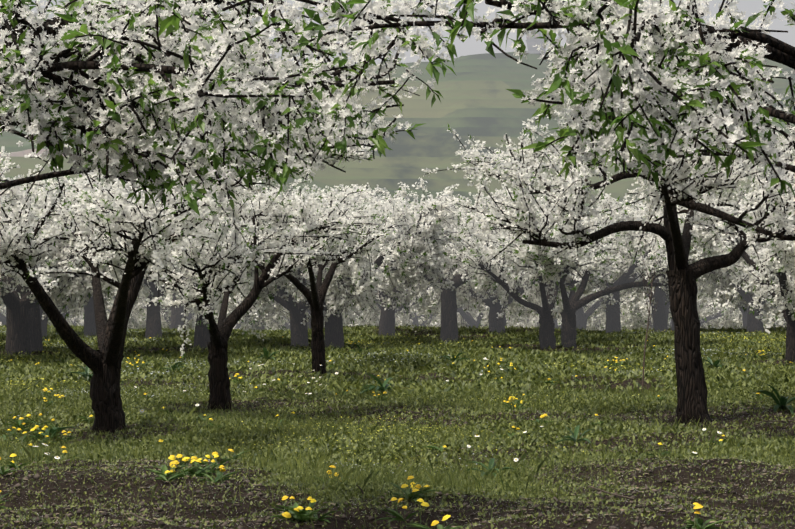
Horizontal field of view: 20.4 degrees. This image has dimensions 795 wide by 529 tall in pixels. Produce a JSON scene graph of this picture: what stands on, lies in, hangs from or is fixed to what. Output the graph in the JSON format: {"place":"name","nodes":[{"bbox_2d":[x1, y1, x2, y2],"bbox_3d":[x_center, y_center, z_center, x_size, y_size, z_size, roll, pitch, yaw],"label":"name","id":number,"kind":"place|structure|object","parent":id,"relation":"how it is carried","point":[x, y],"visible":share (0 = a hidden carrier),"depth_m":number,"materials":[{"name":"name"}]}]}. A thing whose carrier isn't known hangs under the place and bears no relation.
{"place":"outdoors","nodes":[
{"label":"outdoors","id":0,"kind":"place"},
{"bbox_2d":[0,149,182,162],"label":"hill dirt road","id":1,"kind":"structure","parent":0,"point":[21,153],"depth_m":566.78,"materials":[{"name":"brown"}]},
{"bbox_2d":[0,327,794,528],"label":"orchard ground","id":2,"kind":"structure","parent":0,"point":[594,523],"depth_m":11.52,"materials":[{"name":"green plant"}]},
{"bbox_2d":[0,296,83,327],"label":"plum tree","id":3,"kind":"object","parent":2,"relation":"on","point":[2,318],"depth_m":55.96,"materials":[{"name":"white plant"}]},
{"bbox_2d":[0,299,114,325],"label":"plum tree","id":4,"kind":"object","parent":2,"relation":"on","point":[3,311],"depth_m":62.20,"materials":[{"name":"white plant"}]},
{"bbox_2d":[18,200,119,336],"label":"plum tree","id":5,"kind":"object","parent":2,"relation":"on","point":[89,322],"depth_m":41.50,"materials":[{"name":"grey plant"}]},
{"bbox_2d":[1,299,146,325],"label":"plum tree","id":6,"kind":"object","parent":2,"relation":"on","point":[72,322],"depth_m":65.19,"materials":[{"name":"white plant"}]},
{"bbox_2d":[39,263,117,336],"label":"plum tree","id":7,"kind":"object","parent":2,"relation":"on","point":[44,322],"depth_m":40.37,"materials":[{"name":"grey plant"}]},
{"bbox_2d":[0,184,160,350],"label":"plum tree","id":8,"kind":"object","parent":2,"relation":"on","point":[35,329],"visible":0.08,"depth_m":33.05,"materials":[{"name":"white plant"}]},
{"bbox_2d":[18,278,144,324],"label":"plum tree","id":9,"kind":"object","parent":2,"relation":"on","point":[113,298],"visible":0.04,"depth_m":51.46,"materials":[{"name":"white plant"}]},
{"bbox_2d":[70,304,110,324],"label":"plum tree","id":10,"kind":"object","parent":2,"relation":"on","point":[80,319],"depth_m":69.18,"materials":[{"name":"white plant"}]},
{"bbox_2d":[0,146,201,354],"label":"plum tree","id":11,"kind":"object","parent":2,"relation":"on","point":[17,330],"visible":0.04,"depth_m":33.29,"materials":[{"name":"white plant"}]},
{"bbox_2d":[79,290,220,329],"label":"plum tree","id":12,"kind":"object","parent":2,"relation":"on","point":[135,324],"visible":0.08,"depth_m":59.99,"materials":[{"name":"white plant"}]},
{"bbox_2d":[111,291,214,328],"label":"plum tree","id":13,"kind":"object","parent":2,"relation":"on","point":[165,314],"visible":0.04,"depth_m":57.31,"materials":[{"name":"white plant"}]},
{"bbox_2d":[0,139,372,433],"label":"plum tree","id":14,"kind":"object","parent":2,"relation":"on","point":[139,236],"visible":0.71,"depth_m":17.27,"materials":[{"name":"white plant"}]},
{"bbox_2d":[120,190,273,338],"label":"plum tree","id":15,"kind":"object","parent":2,"relation":"on","point":[153,322],"depth_m":40.04,"materials":[{"name":"white plant"}]},
{"bbox_2d":[170,271,235,328],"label":"plum tree","id":16,"kind":"object","parent":2,"relation":"on","point":[177,316],"depth_m":48.05,"materials":[{"name":"grey plant"}]},
{"bbox_2d":[56,181,383,348],"bbox_3d":[-2.961,0.066,35.148,4.057,2.804,5.476,0,0,33],"label":"plum tree","id":17,"kind":"object","parent":2,"relation":"on","point":[201,336],"visible":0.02,"depth_m":34.93,"materials":[{"name":"white plant"}]},
{"bbox_2d":[0,0,457,215],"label":"plum tree","id":18,"kind":"object","parent":2,"relation":"on","point":[172,84],"visible":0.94,"depth_m":7.03,"materials":[{"name":"white plant"}]},
{"bbox_2d":[164,282,306,329],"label":"plum tree","id":19,"kind":"object","parent":2,"relation":"on","point":[261,321],"visible":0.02,"depth_m":52.13,"materials":[{"name":"white plant"}]},
{"bbox_2d":[188,310,286,329],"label":"plum tree","id":20,"kind":"object","parent":2,"relation":"on","point":[237,325],"visible":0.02,"depth_m":64.73,"materials":[{"name":"white plant"}]},
{"bbox_2d":[104,177,381,410],"bbox_3d":[-1.529,0.295,21.277,2.406,2.346,5.205,0,0,15],"label":"plum tree","id":21,"kind":"object","parent":2,"relation":"on","point":[228,263],"visible":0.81,"depth_m":21.32,"materials":[{"name":"white plant"}]},
{"bbox_2d":[186,184,392,373],"bbox_3d":[-1.401,0.210,27.606,2.671,2.412,5.507,0,0,1],"label":"plum tree","id":22,"kind":"object","parent":2,"relation":"on","point":[315,296],"visible":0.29,"depth_m":27.51,"materials":[{"name":"white plant"}]},
{"bbox_2d":[214,303,371,329],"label":"plum tree","id":23,"kind":"object","parent":2,"relation":"on","point":[287,324],"depth_m":60.75,"materials":[{"name":"white plant"}]},
{"bbox_2d":[266,290,363,329],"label":"plum tree","id":24,"kind":"object","parent":2,"relation":"on","point":[269,327],"depth_m":57.22,"materials":[{"name":"white plant"}]},
{"bbox_2d":[179,194,462,346],"bbox_3d":[-2.126,0.135,37.202,5.216,2.780,5.740,0,0,-40],"label":"plum tree","id":25,"kind":"object","parent":2,"relation":"on","point":[299,330],"visible":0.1,"depth_m":36.49,"materials":[{"name":"white plant"}]},
{"bbox_2d":[195,177,468,347],"bbox_3d":[-1.343,0.038,36.240,4.811,2.936,3.828,0,0,27],"label":"plum tree","id":26,"kind":"object","parent":2,"relation":"on","point":[353,276],"visible":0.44,"depth_m":35.68,"materials":[{"name":"white plant"}]},
{"bbox_2d":[249,182,452,328],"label":"plum tree","id":27,"kind":"object","parent":2,"relation":"on","point":[389,196],"visible":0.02,"depth_m":47.24,"materials":[{"name":"white plant"}]},
{"bbox_2d":[256,185,490,336],"bbox_3d":[-0.277,0.022,42.497,5.216,3.063,5.740,0,0,23],"label":"plum tree","id":28,"kind":"object","parent":2,"relation":"on","point":[388,319],"visible":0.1,"depth_m":41.87,"materials":[{"name":"white plant"}]},
{"bbox_2d":[35,357,721,474],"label":"daisies","id":29,"kind":"object","parent":2,"relation":"on","point":[469,446],"visible":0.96,"depth_m":16.93,"materials":[{"name":"white plant"}]},
{"bbox_2d":[344,304,438,326],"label":"plum tree","id":30,"kind":"object","parent":2,"relation":"on","point":[378,319],"visible":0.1,"depth_m":64.36,"materials":[{"name":"white plant"}]},
{"bbox_2d":[344,283,440,325],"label":"plum tree","id":31,"kind":"object","parent":2,"relation":"on","point":[414,300],"visible":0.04,"depth_m":52.18,"materials":[{"name":"white plant"}]},
{"bbox_2d":[0,336,791,528],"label":"dandelions","id":32,"kind":"object","parent":2,"relation":"on","point":[294,512],"visible":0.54,"depth_m":12.04,"materials":[{"name":"yellow plant"}]},
{"bbox_2d":[0,322,794,528],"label":"ground cover weeds","id":33,"kind":"object","parent":2,"relation":"on","point":[367,476],"visible":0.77,"depth_m":19.25,"materials":[{"name":"green plant"}]},
{"bbox_2d":[357,292,461,326],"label":"plum tree","id":34,"kind":"object","parent":2,"relation":"on","point":[416,318],"visible":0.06,"depth_m":60.91,"materials":[{"name":"white plant"}]},
{"bbox_2d":[38,344,794,476],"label":"dock plants","id":35,"kind":"object","parent":2,"relation":"on","point":[783,403],"visible":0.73,"depth_m":20.14,"materials":[{"name":"green plant"}]},
{"bbox_2d":[364,314,476,327],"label":"plum tree","id":36,"kind":"object","parent":2,"relation":"on","point":[436,323],"depth_m":67.14,"materials":[{"name":"white plant"}]},
{"bbox_2d":[58,0,794,196],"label":"plum tree","id":37,"kind":"object","parent":2,"relation":"on","point":[619,77],"visible":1,"depth_m":5.96,"materials":[{"name":"white plant"}]},
{"bbox_2d":[308,183,582,342],"bbox_3d":[0.978,0.049,39.914,4.878,3.008,4.640,0,0,22],"label":"plum tree","id":38,"kind":"object","parent":2,"relation":"on","point":[450,304],"visible":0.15,"depth_m":39.14,"materials":[{"name":"white plant"}]},
{"bbox_2d":[129,397,794,523],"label":"fallen twigs","id":39,"kind":"object","parent":2,"relation":"on","point":[154,522],"visible":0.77,"depth_m":10.84,"materials":[{"name":"brown wood"}]},
{"bbox_2d":[398,272,557,327],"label":"plum tree","id":40,"kind":"object","parent":2,"relation":"on","point":[468,318],"visible":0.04,"depth_m":55.91,"materials":[{"name":"white plant"}]},
{"bbox_2d":[429,267,559,325],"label":"plum tree","id":41,"kind":"object","parent":2,"relation":"on","point":[519,305],"visible":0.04,"depth_m":47.41,"materials":[{"name":"white plant"}]},
{"bbox_2d":[433,303,561,328],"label":"plum tree","id":42,"kind":"object","parent":2,"relation":"on","point":[519,324],"visible":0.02,"depth_m":64.63,"materials":[{"name":"white plant"}]},
{"bbox_2d":[416,205,627,332],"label":"plum tree","id":43,"kind":"object","parent":2,"relation":"on","point":[494,305],"visible":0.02,"depth_m":42.72,"materials":[{"name":"white plant"}]},
{"bbox_2d":[458,202,610,348],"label":"plum tree","id":44,"kind":"object","parent":2,"relation":"on","point":[529,269],"visible":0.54,"depth_m":35.39,"materials":[{"name":"white plant"}]},
{"bbox_2d":[498,275,608,328],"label":"plum tree","id":45,"kind":"object","parent":2,"relation":"on","point":[555,317],"depth_m":60.80,"materials":[{"name":"white plant"}]},
{"bbox_2d":[533,290,652,330],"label":"plum tree","id":46,"kind":"object","parent":2,"relation":"on","point":[593,320],"depth_m":64.35,"materials":[{"name":"white plant"}]},
{"bbox_2d":[546,272,654,329],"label":"plum tree","id":47,"kind":"object","parent":2,"relation":"on","point":[582,317],"visible":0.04,"depth_m":52.38,"materials":[{"name":"white plant"}]},
{"bbox_2d":[422,107,794,424],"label":"plum tree","id":48,"kind":"object","parent":2,"relation":"on","point":[677,182],"visible":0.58,"depth_m":19.13,"materials":[{"name":"white plant"}]},
{"bbox_2d":[513,188,706,347],"bbox_3d":[3.456,0.067,35.808,3.331,2.683,6.459,0,0,1],"label":"plum tree","id":49,"kind":"object","parent":2,"relation":"on","point":[592,257],"visible":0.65,"depth_m":36.02,"materials":[{"name":"white plant"}]},
{"bbox_2d":[541,209,723,332],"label":"plum tree","id":50,"kind":"object","parent":2,"relation":"on","point":[611,307],"visible":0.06,"depth_m":43.96,"materials":[{"name":"white plant"}]},
{"bbox_2d":[556,278,712,329],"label":"plum tree","id":51,"kind":"object","parent":2,"relation":"on","point":[627,321],"visible":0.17,"depth_m":55.97,"materials":[{"name":"white plant"}]},
{"bbox_2d":[582,215,713,331],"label":"plum tree","id":52,"kind":"object","parent":2,"relation":"on","point":[660,320],"visible":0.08,"depth_m":45.07,"materials":[{"name":"white plant"}]},
{"bbox_2d":[637,243,658,388],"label":"young sapling","id":53,"kind":"object","parent":2,"relation":"on","point":[650,298],"visible":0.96,"depth_m":24.41,"materials":[{"name":"brown plant"}]},
{"bbox_2d":[583,202,736,327],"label":"plum tree","id":54,"kind":"object","parent":2,"relation":"on","point":[664,298],"depth_m":47.54,"materials":[{"name":"white plant"}]},
{"bbox_2d":[597,296,727,328],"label":"plum tree","id":55,"kind":"object","parent":2,"relation":"on","point":[670,319],"depth_m":67.69,"materials":[{"name":"white plant"}]},
{"bbox_2d":[589,188,763,330],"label":"plum tree","id":56,"kind":"object","parent":2,"relation":"on","point":[741,203],"visible":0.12,"depth_m":44.69,"materials":[{"name":"white plant"}]},
{"bbox_2d":[588,270,778,328],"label":"plum tree","id":57,"kind":"object","parent":2,"relation":"on","point":[709,318],"visible":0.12,"depth_m":60.69,"materials":[{"name":"white plant"}]},
{"bbox_2d":[643,205,788,332],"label":"plum tree","id":58,"kind":"object","parent":2,"relation":"on","point":[754,324],"visible":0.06,"depth_m":43.84,"materials":[{"name":"white plant"}]},
{"bbox_2d":[655,193,783,301],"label":"plum tree","id":59,"kind":"object","parent":2,"relation":"on","point":[762,246],"visible":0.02,"depth_m":43.61,"materials":[{"name":"white plant"}]},
{"bbox_2d":[700,277,753,328],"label":"plum tree","id":60,"kind":"object","parent":2,"relation":"on","point":[711,294],"visible":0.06,"depth_m":52.25,"materials":[{"name":"white plant"}]},
{"bbox_2d":[662,190,794,361],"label":"plum tree","id":61,"kind":"object","parent":2,"relation":"on","point":[782,293],"visible":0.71,"depth_m":31.23,"materials":[{"name":"white plant"}]},
{"bbox_2d":[697,290,786,328],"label":"plum tree","id":62,"kind":"object","parent":2,"relation":"on","point":[719,319],"visible":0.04,"depth_m":65.00,"materials":[{"name":"white plant"}]},
{"bbox_2d":[717,289,786,325],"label":"plum tree","id":63,"kind":"object","parent":2,"relation":"on","point":[771,308],"depth_m":56.32,"materials":[{"name":"white plant"}]},
{"bbox_2d":[0,51,794,232],"bbox_3d":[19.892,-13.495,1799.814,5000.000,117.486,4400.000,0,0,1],"label":"terrain ground","id":64,"kind":"structure","parent":0,"point":[479,101],"depth_m":591.69,"materials":[{"name":"green plant"}]},
{"bbox_2d":[526,29,546,53],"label":"fruit basket monument","id":65,"kind":"object","parent":64,"relation":"on","point":[531,41],"visible":0.71,"depth_m":687.11,"materials":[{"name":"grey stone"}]},
{"bbox_2d":[0,0,794,67],"label":"sky","id":66,"kind":"structure","parent":0,"point":[470,46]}
]}

